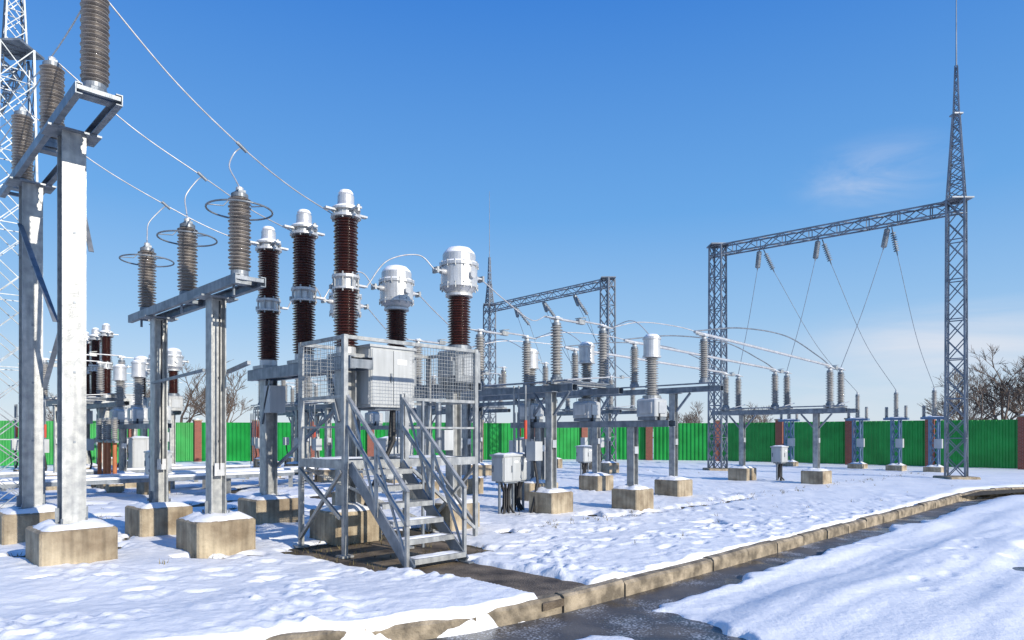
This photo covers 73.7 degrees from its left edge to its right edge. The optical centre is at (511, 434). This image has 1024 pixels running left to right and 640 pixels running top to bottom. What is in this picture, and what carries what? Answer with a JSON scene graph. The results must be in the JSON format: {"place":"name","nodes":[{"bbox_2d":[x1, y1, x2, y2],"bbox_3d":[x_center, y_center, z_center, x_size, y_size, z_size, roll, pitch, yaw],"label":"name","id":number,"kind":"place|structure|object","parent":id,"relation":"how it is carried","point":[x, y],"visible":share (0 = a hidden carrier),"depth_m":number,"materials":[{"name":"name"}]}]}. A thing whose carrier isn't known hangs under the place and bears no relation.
{"place":"outdoors","nodes":[
{"label":"outdoors","id":0,"kind":"place"},
{"bbox_2d":[109,364,130,423],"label":"voltage transformer","id":1,"kind":"object","parent":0,"point":[119,409],"visible":0.99,"depth_m":21.02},
{"bbox_2d":[144,450,173,490],"bbox_3d":[-8.815,1.066,17.011,0.467,1.368,0.565,0,0,45],"label":"terminal box","id":2,"kind":"object","parent":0,"point":[147,462],"visible":0.38,"depth_m":16.89,"materials":[{"name":"paint"}]},
{"bbox_2d":[148,365,172,419],"bbox_3d":[-9.561,-1.190,18.621,0.595,1.980,0.525,0,0,-45],"label":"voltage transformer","id":3,"kind":"object","parent":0,"point":[169,412],"visible":0.02,"depth_m":18.54,"materials":[{"name":"metal"}]},
{"bbox_2d":[0,459,1023,639],"bbox_3d":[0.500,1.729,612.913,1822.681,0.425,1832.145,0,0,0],"label":"snow ground","id":4,"kind":"structure","parent":0,"point":[953,575],"depth_m":8.45,"materials":[{"name":"snow"}]},
{"bbox_2d":[46,392,53,420],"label":"bare tree","id":5,"kind":"object","parent":4,"relation":"on","point":[50,416],"visible":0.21,"depth_m":68.54,"materials":[{"name":"brown plant"}]},
{"bbox_2d":[168,357,233,422],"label":"bare tree","id":6,"kind":"object","parent":4,"relation":"on","point":[203,390],"visible":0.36,"depth_m":67.77,"materials":[{"name":"brown plant"}]},
{"bbox_2d":[177,370,246,421],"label":"bare tree","id":7,"kind":"object","parent":4,"relation":"on","point":[230,380],"visible":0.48,"depth_m":68.66,"materials":[{"name":"brown plant"}]},
{"bbox_2d":[226,385,256,421],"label":"bare tree","id":8,"kind":"object","parent":4,"relation":"on","point":[229,398],"visible":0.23,"depth_m":74.46,"materials":[{"name":"brown plant"}]},
{"bbox_2d":[666,400,704,422],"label":"bare tree","id":9,"kind":"object","parent":4,"relation":"on","point":[696,413],"visible":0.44,"depth_m":69.57,"materials":[{"name":"brown plant"}]},
{"bbox_2d":[684,410,703,422],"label":"bare tree","id":10,"kind":"object","parent":4,"relation":"on","point":[693,418],"visible":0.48,"depth_m":77.52,"materials":[{"name":"brown plant"}]},
{"bbox_2d":[746,406,772,422],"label":"bare tree","id":11,"kind":"object","parent":4,"relation":"on","point":[760,417],"visible":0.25,"depth_m":77.08,"materials":[{"name":"brown plant"}]},
{"bbox_2d":[746,403,774,422],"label":"bare tree","id":12,"kind":"object","parent":4,"relation":"on","point":[757,417],"visible":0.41,"depth_m":75.06,"materials":[{"name":"brown plant"}]},
{"bbox_2d":[923,370,980,419],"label":"bare tree","id":13,"kind":"object","parent":4,"relation":"on","point":[955,378],"visible":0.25,"depth_m":67.52,"materials":[{"name":"brown plant"}]},
{"bbox_2d":[919,373,990,419],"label":"bare tree","id":14,"kind":"object","parent":4,"relation":"on","point":[956,415],"visible":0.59,"depth_m":63.57,"materials":[{"name":"brown plant"}]},
{"bbox_2d":[953,410,983,419],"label":"bare tree","id":15,"kind":"object","parent":4,"relation":"on","point":[962,418],"visible":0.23,"depth_m":61.48,"materials":[{"name":"brown plant"}]},
{"bbox_2d":[950,367,1023,418],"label":"bare tree","id":16,"kind":"object","parent":4,"relation":"on","point":[985,406],"visible":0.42,"depth_m":69.66,"materials":[{"name":"brown plant"}]},
{"bbox_2d":[953,343,1023,419],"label":"bare tree","id":17,"kind":"object","parent":4,"relation":"on","point":[999,376],"visible":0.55,"depth_m":68.58,"materials":[{"name":"brown plant"}]},
{"bbox_2d":[968,354,1023,419],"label":"bare tree","id":18,"kind":"object","parent":4,"relation":"on","point":[1000,396],"visible":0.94,"depth_m":65.16,"materials":[{"name":"brown plant"}]},
{"bbox_2d":[973,364,1023,419],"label":"bare tree","id":19,"kind":"object","parent":4,"relation":"on","point":[1020,379],"visible":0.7,"depth_m":66.89,"materials":[{"name":"brown plant"}]},
{"bbox_2d":[998,355,1023,412],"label":"bare tree","id":20,"kind":"object","parent":4,"relation":"on","point":[1016,373],"visible":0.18,"depth_m":71.61,"materials":[{"name":"brown plant"}]},
{"bbox_2d":[0,0,1023,434],"label":"sky","id":21,"kind":"structure","parent":0,"point":[622,139],"materials":[{"name":"blue"}]},
{"bbox_2d":[6,464,1023,568],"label":"yard soil","id":22,"kind":"structure","parent":0,"point":[414,532],"depth_m":14.12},
{"bbox_2d":[0,0,45,507],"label":"steel gantry","id":23,"kind":"object","parent":22,"relation":"on","point":[19,49],"visible":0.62,"depth_m":15.29,"materials":[{"name":"metal"}]},
{"bbox_2d":[0,0,122,566],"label":"busbar insulator stand","id":24,"kind":"object","parent":22,"relation":"on","point":[66,529],"visible":1,"depth_m":8.88,"materials":[{"name":"metal"}]},
{"bbox_2d":[0,78,39,127],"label":"overhead wire","id":25,"kind":"object","parent":24,"relation":"attached to","point":[24,102],"visible":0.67,"depth_m":11.55,"materials":[{"name":"metal"}]},
{"bbox_2d":[2,9,80,91],"bbox_3d":[-8.571,-6.770,12.215,0.022,2.881,10.915,0,0,-41],"label":"overhead wire","id":26,"kind":"object","parent":24,"relation":"attached to","point":[66,34],"visible":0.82,"depth_m":10.12,"materials":[{"name":"metal"}]},
{"bbox_2d":[27,111,256,245],"bbox_3d":[-6.406,-4.474,12.118,3.731,1.748,0.124,0,0,-32],"label":"overhead wire","id":27,"kind":"object","parent":24,"relation":"attached to","point":[142,191],"visible":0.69,"depth_m":12.01,"materials":[{"name":"metal"}]},
{"bbox_2d":[11,351,132,489],"bbox_3d":[-14.748,-0.334,22.731,2.489,4.467,5.920,0,0,-45],"label":"disconnector switch","id":28,"kind":"object","parent":22,"relation":"on","point":[100,403],"visible":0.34,"depth_m":22.15,"materials":[{"name":"metal"}]},
{"bbox_2d":[91,418,106,487],"bbox_3d":[-12.600,0.700,21.000,1.000,2.400,0.400,0,0,45],"label":"auxiliary insulator stand","id":29,"kind":"object","parent":22,"relation":"on","point":[99,432],"visible":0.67,"depth_m":21.12,"materials":[{"name":"metal"}]},
{"bbox_2d":[100,417,123,492],"bbox_3d":[-11.900,0.700,20.300,1.000,2.400,0.400,0,0,45],"label":"auxiliary insulator stand","id":30,"kind":"object","parent":22,"relation":"on","point":[112,437],"visible":0.82,"depth_m":20.06,"materials":[{"name":"metal"}]},
{"bbox_2d":[86,323,143,467],"bbox_3d":[-15.084,-1.015,25.379,1.540,5.830,3.660,0,0,-45],"label":"circuit breaker","id":31,"kind":"object","parent":22,"relation":"on","point":[95,339],"visible":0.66,"depth_m":24.94,"materials":[{"name":"ceramic"}]},
{"bbox_2d":[127,436,148,467],"bbox_3d":[-12.400,0.928,22.996,0.865,1.744,0.565,0,0,-45],"label":"switch cabinet","id":32,"kind":"object","parent":22,"relation":"on","point":[138,446],"visible":0.55,"depth_m":22.68,"materials":[{"name":"metal"}]},
{"bbox_2d":[95,380,181,467],"bbox_3d":[-18.248,-0.334,33.231,2.489,4.467,5.920,0,0,-45],"label":"disconnector switch","id":33,"kind":"object","parent":22,"relation":"on","point":[135,430],"visible":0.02,"depth_m":33.96,"materials":[{"name":"metal"}]},
{"bbox_2d":[111,420,171,494],"bbox_3d":[-10.908,0.762,19.908,4.700,2.275,0.680,0,0,45],"label":"voltage transformer stand","id":34,"kind":"object","parent":22,"relation":"on","point":[142,488],"visible":0.41,"depth_m":20.67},
{"bbox_2d":[127,359,149,423],"bbox_3d":[-10.834,-1.190,19.894,0.595,1.980,0.525,0,0,-45],"label":"voltage transformer","id":35,"kind":"object","parent":34,"relation":"on","point":[137,411],"visible":0.99,"depth_m":19.74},
{"bbox_2d":[0,464,316,493],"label":"cable trough","id":36,"kind":"object","parent":22,"relation":"on","point":[93,477],"visible":0.35,"depth_m":19.54,"materials":[{"name":"concrete"}]},
{"bbox_2d":[141,410,183,466],"bbox_3d":[-14.211,0.501,27.306,4.500,2.798,0.693,0,0,45],"label":"current transformer stand","id":37,"kind":"object","parent":22,"relation":"on","point":[171,439],"visible":0.21,"depth_m":26.11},
{"bbox_2d":[126,356,149,407],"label":"current transformer","id":38,"kind":"object","parent":37,"relation":"on","point":[144,358],"visible":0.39,"depth_m":28.52,"materials":[{"name":"metal"}]},
{"bbox_2d":[146,354,149,407],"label":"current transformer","id":39,"kind":"object","parent":37,"relation":"on","point":[148,399],"visible":0.09,"depth_m":27.07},
{"bbox_2d":[168,348,188,410],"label":"current transformer","id":40,"kind":"object","parent":37,"relation":"on","point":[176,361],"visible":0.75,"depth_m":25.83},
{"bbox_2d":[119,186,272,558],"bbox_3d":[-5.028,-0.720,10.578,4.666,5.240,0.866,0,0,45],"label":"surge arrester stand","id":41,"kind":"object","parent":22,"relation":"on","point":[216,526],"visible":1,"depth_m":9.82,"materials":[{"name":"metal"}]},
{"bbox_2d":[146,206,164,242],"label":"overhead wire","id":42,"kind":"object","parent":41,"relation":"attached to","point":[150,221],"visible":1,"depth_m":12.08,"materials":[{"name":"metal"}]},
{"bbox_2d":[184,177,200,217],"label":"overhead wire","id":43,"kind":"object","parent":41,"relation":"attached to","point":[186,195],"visible":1,"depth_m":10.69,"materials":[{"name":"metal"}]},
{"bbox_2d":[228,148,240,185],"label":"overhead wire","id":44,"kind":"object","parent":41,"relation":"attached to","point":[229,165],"visible":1,"depth_m":9.44,"materials":[{"name":"metal"}]},
{"bbox_2d":[251,377,316,474],"bbox_3d":[-9.722,-0.350,29.018,5.300,4.500,0.746,0,0,45],"label":"busbar support","id":45,"kind":"object","parent":22,"relation":"on","point":[295,414],"visible":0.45,"depth_m":28.09,"materials":[{"name":"metal"}]},
{"bbox_2d":[250,378,334,467],"bbox_3d":[-10.248,-0.334,32.731,2.489,4.467,5.920,0,0,-45],"label":"disconnector switch","id":46,"kind":"object","parent":22,"relation":"on","point":[289,414],"visible":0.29,"depth_m":33.40,"materials":[{"name":"metal"}]},
{"bbox_2d":[253,378,334,482],"bbox_3d":[-7.448,-0.334,25.731,2.489,4.467,5.920,0,0,-45],"label":"disconnector switch","id":47,"kind":"object","parent":22,"relation":"on","point":[312,409],"visible":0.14,"depth_m":23.93,"materials":[{"name":"metal"}]},
{"bbox_2d":[238,189,416,545],"bbox_3d":[-3.384,-1.015,12.179,1.540,5.830,3.660,0,0,-45],"label":"circuit breaker","id":48,"kind":"object","parent":22,"relation":"on","point":[380,378],"visible":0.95,"depth_m":11.41,"materials":[{"name":"metal"}]},
{"bbox_2d":[58,62,291,230],"bbox_3d":[-5.100,-4.474,10.824,3.644,1.748,0.332,0,0,-44],"label":"overhead wire","id":49,"kind":"object","parent":48,"relation":"attached to","point":[173,156],"visible":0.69,"depth_m":10.51,"materials":[{"name":"metal"}]},
{"bbox_2d":[110,3,331,213],"bbox_3d":[-3.879,-4.474,9.630,0.185,1.748,3.722,0,0,33],"label":"overhead wire","id":50,"kind":"object","parent":48,"relation":"attached to","point":[152,55],"visible":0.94,"depth_m":9.10,"materials":[{"name":"metal"}]},
{"bbox_2d":[367,254,433,285],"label":"overhead wire","id":51,"kind":"object","parent":48,"relation":"attached to","point":[396,257],"visible":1,"depth_m":11.39,"materials":[{"name":"metal"}]},
{"bbox_2d":[293,334,477,568],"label":"service platform","id":52,"kind":"structure","parent":22,"relation":"on","point":[404,461],"depth_m":9.60,"materials":[{"name":"metal"}]},
{"bbox_2d":[361,423,416,482],"bbox_3d":[-4.908,0.762,24.108,4.700,2.275,0.680,0,0,45],"label":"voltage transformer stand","id":53,"kind":"object","parent":22,"relation":"on","point":[377,427],"visible":0.08,"depth_m":23.40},
{"bbox_2d":[365,411,382,425],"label":"voltage transformer","id":54,"kind":"object","parent":53,"relation":"on","point":[374,417],"visible":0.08,"depth_m":23.89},
{"bbox_2d":[377,436,402,492],"bbox_3d":[-3.400,0.928,19.596,0.865,1.744,0.565,0,0,-45],"label":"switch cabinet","id":55,"kind":"object","parent":22,"relation":"on","point":[383,441],"visible":0.33,"depth_m":19.30,"materials":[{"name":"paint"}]},
{"bbox_2d":[329,382,480,530],"bbox_3d":[-2.241,0.501,13.306,4.500,2.798,0.693,0,0,45],"label":"current transformer stand","id":56,"kind":"object","parent":22,"relation":"on","point":[451,442],"visible":0.25,"depth_m":12.05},
{"bbox_2d":[321,289,368,391],"bbox_3d":[-3.575,-2.098,14.645,0.760,2.395,1.120,0,0,45],"label":"current transformer","id":57,"kind":"object","parent":56,"relation":"on","point":[331,301],"visible":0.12,"depth_m":14.49,"materials":[{"name":"metal"}]},
{"bbox_2d":[371,265,420,385],"bbox_3d":[-2.252,-2.098,13.322,0.760,2.395,1.120,0,0,45],"label":"current transformer","id":58,"kind":"object","parent":56,"relation":"on","point":[395,288],"visible":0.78,"depth_m":13.12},
{"bbox_2d":[432,246,483,382],"bbox_3d":[-0.930,-2.098,12.000,0.760,2.395,1.120,0,0,45],"label":"current transformer","id":59,"kind":"object","parent":56,"relation":"on","point":[457,268],"visible":0.98,"depth_m":11.80,"materials":[{"name":"metal"}]},
{"bbox_2d":[294,540,584,610],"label":"walkway","id":60,"kind":"structure","parent":22,"relation":"on","point":[537,585],"depth_m":8.67,"materials":[{"name":"concrete"}]},
{"bbox_2d":[399,371,510,474],"bbox_3d":[-2.848,-0.334,29.231,2.489,4.467,5.920,0,0,-45],"label":"disconnector switch","id":61,"kind":"object","parent":22,"relation":"on","point":[496,409],"visible":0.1,"depth_m":28.09,"materials":[{"name":"metal"}]},
{"bbox_2d":[490,452,522,513],"bbox_3d":[-0.120,1.066,14.296,0.565,1.367,0.425,0,0,-45],"label":"terminal box","id":62,"kind":"object","parent":22,"relation":"on","point":[506,468],"visible":0.89,"depth_m":14.17,"materials":[{"name":"paint"}]},
{"bbox_2d":[393,316,622,513],"bbox_3d":[-0.308,-0.334,16.631,2.489,4.467,5.920,0,0,-45],"label":"disconnector switch","id":63,"kind":"object","parent":22,"relation":"on","point":[550,497],"visible":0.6,"depth_m":15.13,"materials":[{"name":"metal"}]},
{"bbox_2d":[421,297,469,328],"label":"overhead wire","id":64,"kind":"object","parent":63,"relation":"attached to","point":[436,312],"visible":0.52,"depth_m":14.36,"materials":[{"name":"metal"}]},
{"bbox_2d":[484,282,545,320],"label":"overhead wire","id":65,"kind":"object","parent":63,"relation":"attached to","point":[511,305],"visible":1,"depth_m":13.12,"materials":[{"name":"metal"}]},
{"bbox_2d":[0,413,1023,469],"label":"corrugated metal fence","id":66,"kind":"object","parent":22,"relation":"on","point":[996,443],"visible":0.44,"depth_m":39.69,"materials":[{"name":"green metal"}]},
{"bbox_2d":[7,467,1022,568],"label":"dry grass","id":67,"kind":"structure","parent":22,"relation":"on","point":[470,545],"depth_m":11.60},
{"bbox_2d":[478,362,557,475],"bbox_3d":[-0.322,-0.350,26.018,5.300,4.500,0.746,0,0,45],"label":"busbar support","id":68,"kind":"object","parent":22,"relation":"on","point":[484,469],"visible":0.34,"depth_m":26.62,"materials":[{"name":"metal"}]},
{"bbox_2d":[508,452,530,511],"bbox_3d":[0.105,1.067,14.742,0.438,1.366,0.565,0,0,45],"label":"terminal box","id":69,"kind":"object","parent":22,"relation":"on","point":[525,470],"visible":0.45,"depth_m":14.69,"materials":[{"name":"paint"}]},
{"bbox_2d":[516,437,534,476],"bbox_3d":[0.600,0.928,19.197,0.865,1.744,0.565,0,0,-45],"label":"switch cabinet","id":70,"kind":"object","parent":22,"relation":"on","point":[523,444],"visible":0.06,"depth_m":18.89,"materials":[{"name":"metal"}]},
{"bbox_2d":[482,191,616,461],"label":"steel gantry","id":71,"kind":"object","parent":22,"relation":"on","point":[602,279],"visible":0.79,"depth_m":41.00,"materials":[{"name":"metal"}]},
{"bbox_2d":[515,375,636,473],"bbox_3d":[2.952,-0.334,31.231,2.489,4.467,5.920,0,0,-45],"label":"disconnector switch","id":72,"kind":"object","parent":22,"relation":"on","point":[608,465],"visible":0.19,"depth_m":28.98,"materials":[{"name":"metal"}]},
{"bbox_2d":[575,445,591,474],"bbox_3d":[2.585,1.068,24.511,0.565,1.364,0.466,0,0,-45],"label":"terminal box","id":73,"kind":"object","parent":22,"relation":"on","point":[584,456],"visible":0.75,"depth_m":24.35,"materials":[{"name":"paint"}]},
{"bbox_2d":[510,417,675,510],"bbox_3d":[1.722,0.762,16.108,4.700,2.275,0.680,0,0,45],"label":"voltage transformer stand","id":74,"kind":"object","parent":22,"relation":"on","point":[632,493],"visible":0.73,"depth_m":15.10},
{"bbox_2d":[520,348,543,421],"bbox_3d":[0.523,-1.190,17.367,0.525,1.980,0.595,0,0,45],"label":"voltage transformer","id":75,"kind":"object","parent":74,"relation":"on","point":[534,353],"visible":0.48,"depth_m":17.19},
{"bbox_2d":[573,342,599,420],"bbox_3d":[1.796,-1.190,16.094,0.595,1.980,0.525,0,0,-45],"label":"voltage transformer","id":76,"kind":"object","parent":74,"relation":"on","point":[586,406],"visible":0.73,"depth_m":15.92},
{"bbox_2d":[637,334,666,419],"bbox_3d":[3.069,-1.190,14.821,0.595,1.980,0.525,0,0,-45],"label":"voltage transformer","id":77,"kind":"object","parent":74,"relation":"on","point":[651,403],"visible":1,"depth_m":14.67,"materials":[{"name":"metal"}]},
{"bbox_2d":[561,334,723,496],"bbox_3d":[3.428,-0.350,19.118,5.300,4.500,0.746,0,0,45],"label":"busbar support","id":78,"kind":"object","parent":22,"relation":"on","point":[673,483],"visible":0.88,"depth_m":18.23,"materials":[{"name":"metal"}]},
{"bbox_2d":[538,332,623,339],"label":"overhead wire","id":79,"kind":"object","parent":78,"relation":"attached to","point":[582,333],"visible":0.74,"depth_m":18.19,"materials":[{"name":"metal"}]},
{"bbox_2d":[564,346,726,373],"bbox_3d":[4.615,-2.401,22.433,7.295,0.482,0.080,0,0,-34],"label":"tubular busbar","id":80,"kind":"object","parent":78,"relation":"attached to","point":[659,362],"visible":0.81,"depth_m":22.63,"materials":[{"name":"metal"}]},
{"bbox_2d":[483,340,563,346],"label":"overhead wire","id":81,"kind":"object","parent":80,"relation":"attached to","point":[518,341],"visible":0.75,"depth_m":19.77,"materials":[{"name":"metal"}]},
{"bbox_2d":[567,342,722,370],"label":"overhead wire","id":82,"kind":"object","parent":80,"relation":"attached to","point":[660,345],"visible":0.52,"depth_m":22.68,"materials":[{"name":"metal"}]},
{"bbox_2d":[623,339,775,369],"bbox_3d":[6.018,-2.401,21.028,7.234,0.482,0.080,0,0,-36],"label":"tubular busbar","id":83,"kind":"object","parent":78,"relation":"attached to","point":[709,356],"visible":0.83,"depth_m":21.12,"materials":[{"name":"metal"}]},
{"bbox_2d":[628,335,772,367],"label":"overhead wire","id":84,"kind":"object","parent":83,"relation":"attached to","point":[706,338],"visible":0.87,"depth_m":21.03,"materials":[{"name":"metal"}]},
{"bbox_2d":[693,330,830,366],"bbox_3d":[7.420,-2.401,19.623,7.190,0.482,0.080,0,0,-39],"label":"tubular busbar","id":85,"kind":"object","parent":78,"relation":"attached to","point":[757,347],"visible":1,"depth_m":19.24,"materials":[{"name":"metal"}]},
{"bbox_2d":[613,322,693,330],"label":"overhead wire","id":86,"kind":"object","parent":85,"relation":"attached to","point":[654,323],"visible":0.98,"depth_m":16.56,"materials":[{"name":"metal"}]},
{"bbox_2d":[695,327,827,363],"bbox_3d":[7.434,-2.575,19.641,7.153,0.783,0.062,0,0,-39],"label":"overhead wire","id":87,"kind":"object","parent":85,"relation":"attached to","point":[762,330],"visible":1,"depth_m":19.28,"materials":[{"name":"metal"}]},
{"bbox_2d":[770,445,788,480],"bbox_3d":[9.418,1.065,23.979,0.475,1.369,0.565,0,0,45],"label":"terminal box","id":88,"kind":"object","parent":22,"relation":"on","point":[779,455],"visible":0.88,"depth_m":23.85,"materials":[{"name":"paint"}]},
{"bbox_2d":[710,365,857,483],"bbox_3d":[9.263,-0.184,23.509,4.600,4.167,1.630,0,0,45],"label":"disconnector switch","id":89,"kind":"object","parent":22,"relation":"on","point":[814,474],"visible":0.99,"depth_m":23.08,"materials":[{"name":"metal"}]},
{"bbox_2d":[778,397,799,465],"bbox_3d":[14.200,-0.050,35.000,1.000,3.900,0.700,0,0,45],"label":"line surge arrester","id":90,"kind":"object","parent":22,"relation":"on","point":[790,441],"visible":0.56,"depth_m":34.83,"materials":[{"name":"metal"}]},
{"bbox_2d":[702,0,980,479],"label":"steel gantry","id":91,"kind":"object","parent":22,"relation":"on","point":[948,202],"visible":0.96,"depth_m":25.55,"materials":[{"name":"metal"}]},
{"bbox_2d":[755,248,761,269],"bbox_3d":[10.706,-7.606,29.647,0.220,1.108,0.710,0,0,28],"label":"insulator string","id":92,"kind":"object","parent":91,"relation":"attached to","point":[758,259],"visible":1,"depth_m":29.57,"materials":[{"name":"ceramic"}]},
{"bbox_2d":[738,270,757,374],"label":"overhead wire","id":93,"kind":"object","parent":92,"relation":"hanging from","point":[748,323],"visible":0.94,"depth_m":27.22,"materials":[{"name":"metal"}]},
{"bbox_2d":[763,250,774,271],"bbox_3d":[11.403,-7.684,30.282,0.673,0.955,0.219,0,0,-25],"label":"insulator string","id":94,"kind":"object","parent":91,"relation":"attached to","point":[769,261],"visible":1,"depth_m":30.24,"materials":[{"name":"ceramic"}]},
{"bbox_2d":[813,238,820,260],"bbox_3d":[12.532,-7.607,28.072,0.219,1.106,0.712,0,0,35],"label":"insulator string","id":95,"kind":"object","parent":91,"relation":"attached to","point":[816,249],"visible":1,"depth_m":28.00,"materials":[{"name":"ceramic"}]},
{"bbox_2d":[787,262,814,369],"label":"overhead wire","id":96,"kind":"object","parent":95,"relation":"attached to","point":[802,314],"visible":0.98,"depth_m":25.74,"materials":[{"name":"metal"}]},
{"bbox_2d":[822,239,831,263],"bbox_3d":[13.235,-7.665,28.700,0.635,0.991,0.220,0,0,-30],"label":"insulator string","id":97,"kind":"object","parent":91,"relation":"attached to","point":[826,249],"visible":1,"depth_m":28.66,"materials":[{"name":"ceramic"}]},
{"bbox_2d":[881,225,889,249],"bbox_3d":[14.458,-7.611,26.414,0.214,1.099,0.718,0,0,43],"label":"insulator string","id":98,"kind":"object","parent":91,"relation":"attached to","point":[885,238],"visible":1,"depth_m":26.34,"materials":[{"name":"ceramic"}]},
{"bbox_2d":[841,251,882,366],"bbox_3d":[12.548,-4.636,24.368,0.022,4.887,4.928,0,0,43],"label":"overhead wire","id":99,"kind":"object","parent":98,"relation":"hanging from","point":[863,309],"visible":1,"depth_m":24.33,"materials":[{"name":"metal"}]},
{"bbox_2d":[890,227,898,255],"bbox_3d":[15.151,-7.638,27.031,0.570,1.042,0.218,0,0,-39],"label":"insulator string","id":100,"kind":"object","parent":91,"relation":"attached to","point":[896,248],"visible":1,"depth_m":26.99,"materials":[{"name":"ceramic"}]},
{"bbox_2d":[845,392,869,468],"bbox_3d":[16.500,-0.050,32.600,1.000,3.900,0.700,0,0,45],"label":"line surge arrester","id":101,"kind":"object","parent":22,"relation":"on","point":[859,442],"visible":0.94,"depth_m":32.50,"materials":[{"name":"metal"}]},
{"bbox_2d":[774,272,856,391],"bbox_3d":[14.095,-4.608,31.509,5.294,5.234,0.022,0,0,-24],"label":"overhead wire","id":102,"kind":"object","parent":101,"relation":"attached to","point":[807,330],"visible":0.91,"depth_m":31.17,"materials":[{"name":"metal"}]},
{"bbox_2d":[883,390,908,470],"bbox_3d":[17.500,-0.050,31.100,1.000,3.900,0.700,0,0,45],"label":"line surge arrester","id":103,"kind":"object","parent":22,"relation":"on","point":[899,446],"visible":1,"depth_m":31.01,"materials":[{"name":"metal"}]},
{"bbox_2d":[831,264,895,389],"bbox_3d":[15.497,-4.589,29.974,4.610,5.194,0.022,0,0,-29],"label":"overhead wire","id":104,"kind":"object","parent":103,"relation":"attached to","point":[858,328],"visible":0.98,"depth_m":29.77,"materials":[{"name":"metal"}]},
{"bbox_2d":[920,388,946,471],"bbox_3d":[18.250,-0.050,29.500,1.000,3.900,0.700,0,0,45],"label":"line surge arrester","id":105,"kind":"object","parent":22,"relation":"on","point":[938,445],"visible":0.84,"depth_m":29.43,"materials":[{"name":"metal"}]},
{"bbox_2d":[897,256,933,386],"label":"overhead wire","id":106,"kind":"object","parent":105,"relation":"attached to","point":[912,322],"visible":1,"depth_m":28.11,"materials":[{"name":"metal"}]},
{"bbox_2d":[426,499,1023,639],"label":"asphalt road","id":107,"kind":"structure","parent":0,"point":[634,616],"depth_m":6.93,"materials":[{"name":"asphalt"}]},
{"bbox_2d":[265,487,1023,639],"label":"kerb","id":108,"kind":"structure","parent":107,"relation":"on","point":[580,597],"depth_m":7.91,"materials":[{"name":"concrete"}]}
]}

